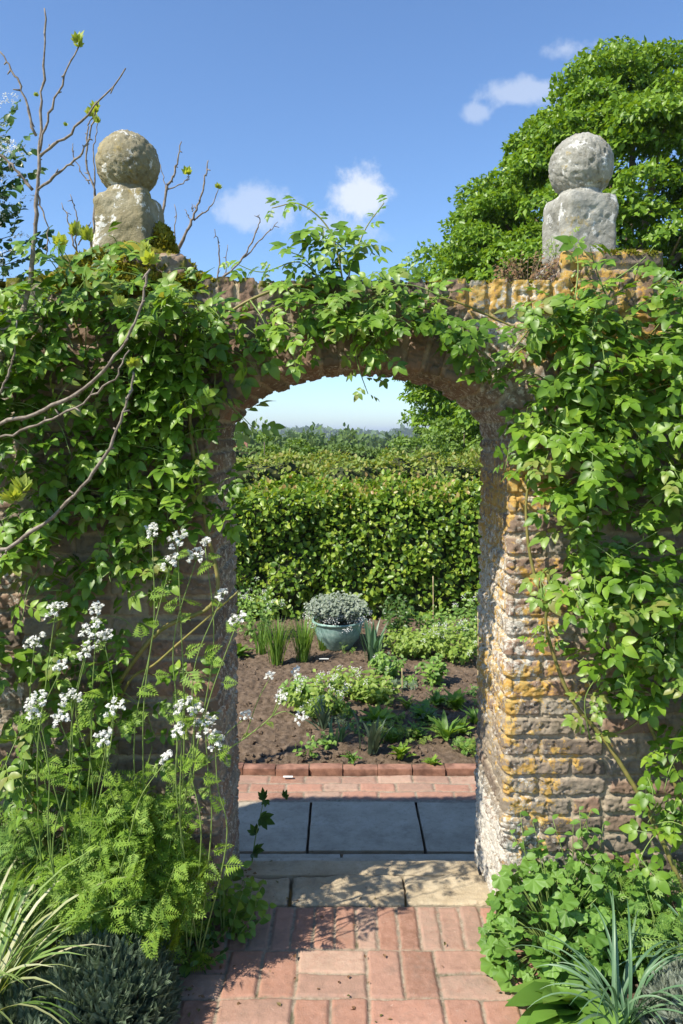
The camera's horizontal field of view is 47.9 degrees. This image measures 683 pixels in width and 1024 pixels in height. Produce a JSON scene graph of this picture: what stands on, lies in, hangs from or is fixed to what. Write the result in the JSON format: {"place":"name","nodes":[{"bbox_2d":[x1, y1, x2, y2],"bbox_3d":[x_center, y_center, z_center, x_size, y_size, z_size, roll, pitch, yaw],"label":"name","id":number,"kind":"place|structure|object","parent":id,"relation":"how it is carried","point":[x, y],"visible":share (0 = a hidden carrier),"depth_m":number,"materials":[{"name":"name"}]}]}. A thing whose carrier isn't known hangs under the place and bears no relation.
{"place":"outdoors","nodes":[
{"label":"outdoors","id":0,"kind":"place"},
{"bbox_2d":[130,906,539,1023],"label":"brick path","id":1,"kind":"structure","parent":0,"point":[420,973],"depth_m":2.43,"materials":[{"name":"brick"}]},
{"bbox_2d":[116,522,246,944],"bbox_3d":[-0.497,0.746,2.361,0.468,1.440,0.200,3,7,29],"label":"umbel plant","id":2,"kind":"object","parent":1,"relation":"on","point":[201,756],"visible":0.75,"depth_m":2.32,"materials":[{"name":"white plant"}]},
{"bbox_2d":[158,696,243,973],"bbox_3d":[-0.424,1.009,2.334,0.268,0.923,0.157,2,6,20],"label":"umbel plant","id":3,"kind":"object","parent":1,"relation":"on","point":[200,955],"visible":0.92,"depth_m":2.32,"materials":[{"name":"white plant"}]},
{"bbox_2d":[174,914,230,977],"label":"leafy weed","id":4,"kind":"object","parent":1,"relation":"on","point":[185,969],"visible":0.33,"depth_m":2.47,"materials":[{"name":"green plant"}]},
{"bbox_2d":[187,860,276,948],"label":"leafy weed","id":5,"kind":"object","parent":1,"relation":"on","point":[244,908],"visible":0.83,"depth_m":2.60,"materials":[{"name":"green plant"}]},
{"bbox_2d":[184,860,499,1023],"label":"leaf litter","id":6,"kind":"object","parent":1,"relation":"on","point":[278,1003],"visible":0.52,"depth_m":2.38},
{"bbox_2d":[0,923,682,1023],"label":"soil","id":7,"kind":"structure","parent":0,"point":[635,982],"depth_m":2.42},
{"bbox_2d":[0,784,74,958],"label":"tansy","id":8,"kind":"object","parent":7,"relation":"on","point":[24,841],"visible":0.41,"depth_m":2.43,"materials":[{"name":"green plant"}]},
{"bbox_2d":[0,773,89,984],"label":"strap plant","id":9,"kind":"object","parent":7,"relation":"on","point":[13,911],"visible":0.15,"depth_m":2.43,"materials":[{"name":"green plant"}]},
{"bbox_2d":[0,969,93,1023],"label":"lavender bush","id":10,"kind":"object","parent":7,"relation":"on","point":[19,1014],"visible":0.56,"depth_m":2.06,"materials":[{"name":"green plant"}]},
{"bbox_2d":[0,600,131,956],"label":"umbel plant","id":11,"kind":"object","parent":7,"relation":"on","point":[44,717],"visible":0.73,"depth_m":2.30,"materials":[{"name":"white plant"}]},
{"bbox_2d":[0,843,158,1023],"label":"strap plant","id":12,"kind":"object","parent":7,"relation":"on","point":[33,945],"visible":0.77,"depth_m":2.22,"materials":[{"name":"plant"}]},
{"bbox_2d":[0,8,160,552],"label":"fig tree","id":13,"kind":"object","parent":7,"relation":"on","point":[24,482],"visible":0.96,"depth_m":2.16,"materials":[{"name":"brown plant"}]},
{"bbox_2d":[13,688,175,937],"bbox_3d":[-0.697,0.994,2.291,0.482,0.975,0.212,0,6,4],"label":"umbel plant","id":14,"kind":"object","parent":7,"relation":"on","point":[36,708],"visible":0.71,"depth_m":2.22,"materials":[{"name":"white plant"}]},
{"bbox_2d":[24,919,185,1023],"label":"lavender bush","id":15,"kind":"object","parent":7,"relation":"on","point":[112,981],"visible":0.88,"depth_m":2.15,"materials":[{"name":"green plant"}]},
{"bbox_2d":[23,769,219,969],"bbox_3d":[-0.686,1.132,2.378,0.522,0.668,0.542,-6,8,-45],"label":"tansy","id":16,"kind":"object","parent":7,"relation":"on","point":[149,916],"visible":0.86,"depth_m":2.32,"materials":[{"name":"plant"}]},
{"bbox_2d":[167,665,307,822],"bbox_3d":[-0.370,0.971,2.493,0.531,0.964,0.074,0,6,0],"label":"umbel plant","id":17,"kind":"object","parent":7,"relation":"on","point":[279,703],"visible":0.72,"depth_m":2.46,"materials":[{"name":"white plant"}]},
{"bbox_2d":[229,876,290,906],"bbox_3d":[-0.331,1.439,2.873,0.272,0.067,0.183,0,6,0],"label":"threshold stone","id":18,"kind":"object","parent":7,"relation":"on","point":[279,891],"visible":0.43,"depth_m":2.86,"materials":[{"name":"stone"}]},
{"bbox_2d":[291,874,405,907],"bbox_3d":[0.023,1.436,2.872,0.427,0.074,0.189,0,6,0],"label":"threshold stone","id":19,"kind":"object","parent":7,"relation":"on","point":[344,890],"visible":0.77,"depth_m":2.85,"materials":[{"name":"stone"}]},
{"bbox_2d":[403,874,490,907],"bbox_3d":[0.430,1.435,2.870,0.388,0.078,0.197,0,6,0],"label":"threshold stone","id":20,"kind":"object","parent":7,"relation":"on","point":[453,890],"visible":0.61,"depth_m":2.85,"materials":[{"name":"stone"}]},
{"bbox_2d":[503,947,594,1023],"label":"broad leaf plant","id":21,"kind":"object","parent":7,"relation":"on","point":[557,1009],"visible":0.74,"depth_m":2.22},
{"bbox_2d":[477,845,638,992],"bbox_3d":[0.701,1.273,2.484,0.531,0.364,0.444,0,6,0],"label":"mallow plant","id":22,"kind":"object","parent":7,"relation":"on","point":[502,929],"visible":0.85,"depth_m":2.41,"materials":[{"name":"plant"}]},
{"bbox_2d":[510,806,610,950],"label":"leafy weed","id":23,"kind":"object","parent":7,"relation":"on","point":[578,844],"visible":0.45,"depth_m":2.53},
{"bbox_2d":[504,889,682,1023],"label":"allium clump","id":24,"kind":"object","parent":7,"relation":"on","point":[619,992],"visible":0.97,"depth_m":2.21,"materials":[{"name":"plant"}]},
{"bbox_2d":[556,980,640,1023],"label":"broad leaf plant","id":25,"kind":"object","parent":7,"relation":"on","point":[589,1008],"visible":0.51,"depth_m":2.19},
{"bbox_2d":[566,851,682,981],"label":"mallow plant","id":26,"kind":"object","parent":7,"relation":"on","point":[655,906],"visible":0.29,"depth_m":2.45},
{"bbox_2d":[582,859,682,977],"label":"leafy weed","id":27,"kind":"object","parent":7,"relation":"on","point":[652,941],"visible":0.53,"depth_m":2.42,"materials":[{"name":"green plant"}]},
{"bbox_2d":[617,890,682,992],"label":"allium clump","id":28,"kind":"object","parent":7,"relation":"on","point":[679,946],"visible":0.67,"depth_m":2.31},
{"bbox_2d":[635,943,682,1023],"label":"santolina bush","id":29,"kind":"object","parent":7,"relation":"on","point":[672,974],"visible":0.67,"depth_m":2.16,"materials":[{"name":"grey plant"}]},
{"bbox_2d":[0,0,682,431],"label":"sky","id":30,"kind":"structure","parent":0,"point":[337,106],"materials":[{"name":"blue"}]},
{"bbox_2d":[234,614,478,774],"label":"flower bed soil","id":31,"kind":"structure","parent":0,"point":[267,747],"depth_m":6.00,"materials":[{"name":"soil"}]},
{"bbox_2d":[237,643,257,657],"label":"leafy clump","id":32,"kind":"object","parent":31,"relation":"on","point":[241,650],"visible":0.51,"depth_m":7.33,"materials":[{"name":"green plant"}]},
{"bbox_2d":[237,576,283,642],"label":"bed plant","id":33,"kind":"object","parent":31,"relation":"on","point":[249,620],"visible":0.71,"depth_m":7.88,"materials":[{"name":"green plant"}]},
{"bbox_2d":[251,620,270,654],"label":"chive tuft","id":34,"kind":"object","parent":31,"relation":"on","point":[260,646],"visible":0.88,"depth_m":7.38,"materials":[{"name":"green plant"}]},
{"bbox_2d":[258,614,296,666],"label":"chive tuft","id":35,"kind":"object","parent":31,"relation":"on","point":[276,650],"visible":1,"depth_m":7.07,"materials":[{"name":"green plant"}]},
{"bbox_2d":[278,674,318,701],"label":"bed plant","id":36,"kind":"object","parent":31,"relation":"on","point":[305,688],"visible":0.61,"depth_m":6.03,"materials":[{"name":"green plant"}]},
{"bbox_2d":[284,611,320,661],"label":"chive tuft","id":37,"kind":"object","parent":31,"relation":"on","point":[303,641],"visible":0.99,"depth_m":7.17,"materials":[{"name":"green plant"}]},
{"bbox_2d":[292,733,321,756],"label":"bed seedling","id":38,"kind":"object","parent":31,"relation":"on","point":[310,748],"visible":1,"depth_m":5.06,"materials":[{"name":"green plant"}]},
{"bbox_2d":[277,669,348,718],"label":"bed plant","id":39,"kind":"object","parent":31,"relation":"on","point":[295,699],"visible":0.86,"depth_m":5.81,"materials":[{"name":"green plant"}]},
{"bbox_2d":[300,698,334,730],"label":"iris clump","id":40,"kind":"object","parent":31,"relation":"on","point":[323,718],"visible":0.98,"depth_m":5.54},
{"bbox_2d":[316,731,336,749],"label":"bed seedling","id":41,"kind":"object","parent":31,"relation":"on","point":[325,742],"visible":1,"depth_m":5.23,"materials":[{"name":"green plant"}]},
{"bbox_2d":[310,616,364,651],"bbox_3d":[-0.035,1.208,7.632,0.564,0.294,0.529,0,6,0],"label":"copper planter","id":42,"kind":"object","parent":31,"relation":"on","point":[333,636],"visible":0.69,"depth_m":7.45,"materials":[{"name":"metal"}]},
{"bbox_2d":[302,590,371,632],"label":"silver plant","id":43,"kind":"object","parent":42,"relation":"in","point":[346,608],"visible":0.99,"depth_m":7.47,"materials":[{"name":"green plant"}]},
{"bbox_2d":[328,717,350,742],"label":"iris clump","id":44,"kind":"object","parent":31,"relation":"on","point":[342,730],"visible":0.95,"depth_m":5.29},
{"bbox_2d":[332,713,365,731],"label":"bed seedling","id":45,"kind":"object","parent":31,"relation":"on","point":[342,720],"visible":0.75,"depth_m":5.62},
{"bbox_2d":[342,701,355,719],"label":"bed seedling","id":46,"kind":"object","parent":31,"relation":"on","point":[348,710],"visible":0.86,"depth_m":5.77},
{"bbox_2d":[324,661,377,700],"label":"bed plant","id":47,"kind":"object","parent":31,"relation":"on","point":[343,678],"visible":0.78,"depth_m":6.22,"materials":[{"name":"green plant"}]},
{"bbox_2d":[339,751,362,763],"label":"leafy clump","id":48,"kind":"object","parent":31,"relation":"on","point":[351,758],"visible":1,"depth_m":4.98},
{"bbox_2d":[238,762,475,775],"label":"brick kerb","id":49,"kind":"structure","parent":31,"relation":"on","point":[336,769],"depth_m":4.87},
{"bbox_2d":[349,716,371,736],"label":"bed seedling","id":50,"kind":"object","parent":31,"relation":"on","point":[352,726],"visible":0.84,"depth_m":5.43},
{"bbox_2d":[356,617,388,661],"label":"iris clump","id":51,"kind":"object","parent":31,"relation":"on","point":[373,645],"visible":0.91,"depth_m":7.14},
{"bbox_2d":[352,709,393,754],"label":"iris clump","id":52,"kind":"object","parent":31,"relation":"on","point":[374,733],"visible":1,"depth_m":5.11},
{"bbox_2d":[351,674,400,704],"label":"bed plant","id":53,"kind":"object","parent":31,"relation":"on","point":[381,690],"visible":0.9,"depth_m":6.08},
{"bbox_2d":[358,704,395,724],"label":"leafy clump","id":54,"kind":"object","parent":31,"relation":"on","point":[375,713],"visible":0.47,"depth_m":5.60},
{"bbox_2d":[371,691,393,705],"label":"bed seedling","id":55,"kind":"object","parent":31,"relation":"on","point":[385,702],"visible":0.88,"depth_m":6.00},
{"bbox_2d":[367,651,406,679],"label":"bed plant","id":56,"kind":"object","parent":31,"relation":"on","point":[380,664],"visible":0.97,"depth_m":6.71,"materials":[{"name":"green plant"}]},
{"bbox_2d":[384,726,403,742],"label":"leafy clump","id":57,"kind":"object","parent":31,"relation":"on","point":[391,736],"visible":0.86,"depth_m":5.30,"materials":[{"name":"green plant"}]},
{"bbox_2d":[378,716,410,740],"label":"bed seedling","id":58,"kind":"object","parent":31,"relation":"on","point":[404,732],"visible":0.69,"depth_m":5.33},
{"bbox_2d":[383,709,405,726],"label":"bed seedling","id":59,"kind":"object","parent":31,"relation":"on","point":[402,717],"visible":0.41,"depth_m":5.69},
{"bbox_2d":[379,591,418,638],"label":"bed plant","id":60,"kind":"object","parent":31,"relation":"on","point":[397,623],"visible":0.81,"depth_m":7.88,"materials":[{"name":"green plant"}]},
{"bbox_2d":[389,742,416,759],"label":"leafy clump","id":61,"kind":"object","parent":31,"relation":"on","point":[401,750],"visible":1,"depth_m":5.04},
{"bbox_2d":[389,674,417,687],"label":"bed seedling","id":62,"kind":"object","parent":31,"relation":"on","point":[410,678],"visible":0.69,"depth_m":6.57,"materials":[{"name":"green plant"}]},
{"bbox_2d":[391,678,417,689],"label":"bed seedling","id":63,"kind":"object","parent":31,"relation":"on","point":[398,682],"visible":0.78,"depth_m":6.45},
{"bbox_2d":[391,692,417,708],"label":"leafy clump","id":64,"kind":"object","parent":31,"relation":"on","point":[406,704],"visible":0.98,"depth_m":5.96,"materials":[{"name":"green plant"}]},
{"bbox_2d":[383,722,431,744],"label":"bed seedling","id":65,"kind":"object","parent":31,"relation":"on","point":[412,740],"visible":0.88,"depth_m":5.31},
{"bbox_2d":[383,625,439,658],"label":"bed plant","id":66,"kind":"object","parent":31,"relation":"on","point":[410,645],"visible":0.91,"depth_m":7.28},
{"bbox_2d":[403,720,430,738],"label":"leafy clump","id":67,"kind":"object","parent":31,"relation":"on","point":[419,733],"visible":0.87,"depth_m":5.38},
{"bbox_2d":[412,704,436,725],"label":"bed seedling","id":68,"kind":"object","parent":31,"relation":"on","point":[427,710],"visible":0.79,"depth_m":5.63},
{"bbox_2d":[409,698,440,721],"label":"leafy clump","id":69,"kind":"object","parent":31,"relation":"on","point":[421,708],"visible":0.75,"depth_m":5.68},
{"bbox_2d":[410,708,441,725],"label":"bed seedling","id":70,"kind":"object","parent":31,"relation":"on","point":[422,723],"visible":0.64,"depth_m":5.64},
{"bbox_2d":[421,754,441,764],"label":"leafy clump","id":71,"kind":"object","parent":31,"relation":"on","point":[432,760],"visible":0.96,"depth_m":4.94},
{"bbox_2d":[414,653,448,685],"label":"bed plant","id":72,"kind":"object","parent":31,"relation":"on","point":[436,674],"visible":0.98,"depth_m":6.51,"materials":[{"name":"green plant"}]},
{"bbox_2d":[418,689,447,705],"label":"leafy clump","id":73,"kind":"object","parent":31,"relation":"on","point":[436,699],"visible":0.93,"depth_m":6.02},
{"bbox_2d":[413,605,457,637],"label":"bed plant","id":74,"kind":"object","parent":31,"relation":"on","point":[437,615],"visible":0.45,"depth_m":7.89,"materials":[{"name":"green plant"}]},
{"bbox_2d":[419,709,469,740],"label":"leafy clump","id":75,"kind":"object","parent":31,"relation":"on","point":[445,731],"visible":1,"depth_m":5.36,"materials":[{"name":"green plant"}]},
{"bbox_2d":[421,620,480,664],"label":"bed plant","id":76,"kind":"object","parent":31,"relation":"on","point":[448,650],"visible":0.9,"depth_m":7.18,"materials":[{"name":"green plant"}]},
{"bbox_2d":[443,688,466,710],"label":"leafy clump","id":77,"kind":"object","parent":31,"relation":"on","point":[457,700],"visible":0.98,"depth_m":5.96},
{"bbox_2d":[443,592,479,638],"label":"bed plant","id":78,"kind":"object","parent":31,"relation":"on","point":[473,618],"visible":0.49,"depth_m":7.87,"materials":[{"name":"green plant"}]},
{"bbox_2d":[451,735,472,754],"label":"bed seedling","id":79,"kind":"object","parent":31,"relation":"on","point":[463,751],"visible":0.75,"depth_m":5.16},
{"bbox_2d":[455,714,474,733],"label":"leafy clump","id":80,"kind":"object","parent":31,"relation":"on","point":[462,721],"visible":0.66,"depth_m":5.46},
{"bbox_2d":[459,732,475,756],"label":"bed seedling","id":81,"kind":"object","parent":31,"relation":"on","point":[472,744],"visible":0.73,"depth_m":5.08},
{"bbox_2d":[459,703,477,724],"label":"leafy clump","id":82,"kind":"object","parent":31,"relation":"on","point":[472,714],"visible":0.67,"depth_m":5.64,"materials":[{"name":"green plant"}]},
{"bbox_2d":[463,684,477,696],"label":"bed seedling","id":83,"kind":"object","parent":31,"relation":"on","point":[473,692],"visible":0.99,"depth_m":6.26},
{"bbox_2d":[238,801,475,857],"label":"paving slabs","id":84,"kind":"structure","parent":0,"point":[354,827],"depth_m":4.18,"materials":[{"name":"stone"}]},
{"bbox_2d":[237,775,476,801],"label":"brick path","id":85,"kind":"structure","parent":0,"point":[403,788],"depth_m":4.66,"materials":[{"name":"brick"}]},
{"bbox_2d":[240,854,473,860],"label":"step riser","id":86,"kind":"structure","parent":0,"point":[281,857],"depth_m":3.91,"materials":[{"name":"stone"}]},
{"bbox_2d":[52,100,278,277],"bbox_3d":[-0.653,0.130,3.149,0.842,3.331,0.412,0,6,0],"label":"bare shrub","id":87,"kind":"object","parent":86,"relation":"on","point":[75,228],"visible":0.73,"depth_m":2.85,"materials":[{"name":"brown plant"}]},
{"bbox_2d":[306,774,473,853],"bbox_3d":[0.200,1.800,3.852,7.600,0.006,2.300,0,6,0],"label":"soil joint","id":88,"kind":"object","parent":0,"point":[307,852],"depth_m":4.29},
{"bbox_2d":[239,857,473,864],"bbox_3d":[0.070,1.720,3.291,1.370,0.318,0.341,0,6,0],"label":"stone step","id":89,"kind":"object","parent":88,"relation":"on","point":[301,858],"visible":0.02,"depth_m":3.43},
{"bbox_2d":[240,860,478,906],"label":"threshold slab","id":90,"kind":"structure","parent":88,"relation":"on","point":[291,870],"depth_m":3.00,"materials":[{"name":"stone"}]},
{"bbox_2d":[247,787,288,860],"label":"leafy weed","id":91,"kind":"object","parent":90,"relation":"on","point":[264,820],"visible":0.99,"depth_m":3.02,"materials":[{"name":"green plant"}]},
{"bbox_3d":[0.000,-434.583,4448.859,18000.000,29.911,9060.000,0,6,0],"label":"ground","id":92,"kind":"structure","parent":0,"visible":0},
{"bbox_2d":[0,92,54,280],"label":"blossom tree","id":93,"kind":"object","parent":92,"relation":"on","point":[5,216],"visible":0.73,"depth_m":3.82,"materials":[{"name":"green plant"}]},
{"bbox_2d":[253,432,317,459],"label":"shrub","id":94,"kind":"object","parent":92,"relation":"on","point":[294,441],"visible":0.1,"depth_m":20.53,"materials":[{"name":"green plant"}]},
{"bbox_2d":[242,423,420,439],"bbox_3d":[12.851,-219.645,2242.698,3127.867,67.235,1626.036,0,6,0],"label":"woodland","id":95,"kind":"object","parent":92,"relation":"on","point":[407,432],"visible":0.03,"depth_m":1684.28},
{"bbox_2d":[232,422,432,450],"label":"woodland","id":96,"kind":"object","parent":92,"relation":"on","point":[370,441],"visible":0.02,"depth_m":264.02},
{"bbox_2d":[232,417,433,449],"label":"woodland","id":97,"kind":"object","parent":92,"relation":"on","point":[315,441],"visible":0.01,"depth_m":113.72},
{"bbox_2d":[233,442,446,460],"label":"hedge","id":98,"kind":"object","parent":92,"relation":"on","point":[245,451],"visible":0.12,"depth_m":27.18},
{"bbox_2d":[0,250,682,927],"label":"garden wall","id":99,"kind":"structure","parent":92,"relation":"on","point":[538,760],"depth_m":2.57,"materials":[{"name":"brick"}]},
{"bbox_2d":[24,221,216,295],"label":"moss","id":100,"kind":"object","parent":99,"relation":"on","point":[163,241],"visible":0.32,"depth_m":2.42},
{"bbox_2d":[93,129,164,246],"bbox_3d":[-0.710,-1.044,2.567,0.210,0.433,0.210,0,6,0],"label":"stone finial","id":101,"kind":"object","parent":99,"relation":"on","point":[127,162],"visible":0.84,"depth_m":2.49,"materials":[{"name":"stone"}]},
{"bbox_2d":[0,221,288,860],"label":"climbing rose","id":102,"kind":"object","parent":99,"relation":"attached to","point":[162,397],"visible":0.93,"depth_m":2.35,"materials":[{"name":"plant"}]},
{"bbox_2d":[209,194,519,401],"bbox_3d":[0.064,-0.674,2.362,0.992,0.669,0.410,0,6,0],"label":"climbing rose","id":103,"kind":"object","parent":99,"relation":"attached to","point":[379,323],"visible":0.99,"depth_m":2.33,"materials":[{"name":"plant"}]},
{"bbox_2d":[493,249,558,282],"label":"dry weed","id":104,"kind":"object","parent":99,"relation":"on","point":[533,276],"visible":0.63,"depth_m":2.51,"materials":[{"name":"brown plant"}]},
{"bbox_2d":[424,248,673,284],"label":"moss","id":105,"kind":"object","parent":99,"relation":"on","point":[614,251],"visible":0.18,"depth_m":2.44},
{"bbox_2d":[540,236,562,257],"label":"dry weed","id":106,"kind":"object","parent":99,"relation":"on","point":[556,246],"visible":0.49,"depth_m":2.48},
{"bbox_2d":[456,227,682,895],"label":"climbing rose","id":107,"kind":"object","parent":99,"relation":"attached to","point":[586,408],"visible":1,"depth_m":2.31,"materials":[{"name":"plant"}]},
{"bbox_2d":[542,132,618,265],"bbox_3d":[0.798,-1.046,2.567,0.212,0.419,0.212,-2,6,-21],"label":"stone finial","id":108,"kind":"object","parent":99,"relation":"on","point":[581,168],"visible":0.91,"depth_m":2.49,"materials":[{"name":"stone"}]},
{"bbox_2d":[232,445,482,488],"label":"hedge","id":109,"kind":"object","parent":92,"relation":"on","point":[338,464],"visible":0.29,"depth_m":14.19,"materials":[{"name":"plant"}]},
{"bbox_2d":[234,468,482,620],"bbox_3d":[0.392,0.369,9.486,9.768,1.816,1.901,0,6,0],"label":"hedge","id":110,"kind":"object","parent":92,"relation":"on","point":[374,546],"visible":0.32,"depth_m":8.83,"materials":[{"name":"green plant"}]},
{"bbox_2d":[374,425,461,460],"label":"shrub","id":111,"kind":"object","parent":92,"relation":"on","point":[406,441],"visible":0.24,"depth_m":19.81,"materials":[{"name":"green plant"}]},
{"bbox_2d":[415,418,482,460],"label":"shrub","id":112,"kind":"object","parent":92,"relation":"on","point":[452,445],"visible":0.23,"depth_m":18.72,"materials":[{"name":"green plant"}]},
{"bbox_2d":[392,35,682,458],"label":"broadleaf tree","id":113,"kind":"object","parent":92,"relation":"on","point":[498,219],"visible":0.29,"depth_m":18.90,"materials":[{"name":"green plant"}]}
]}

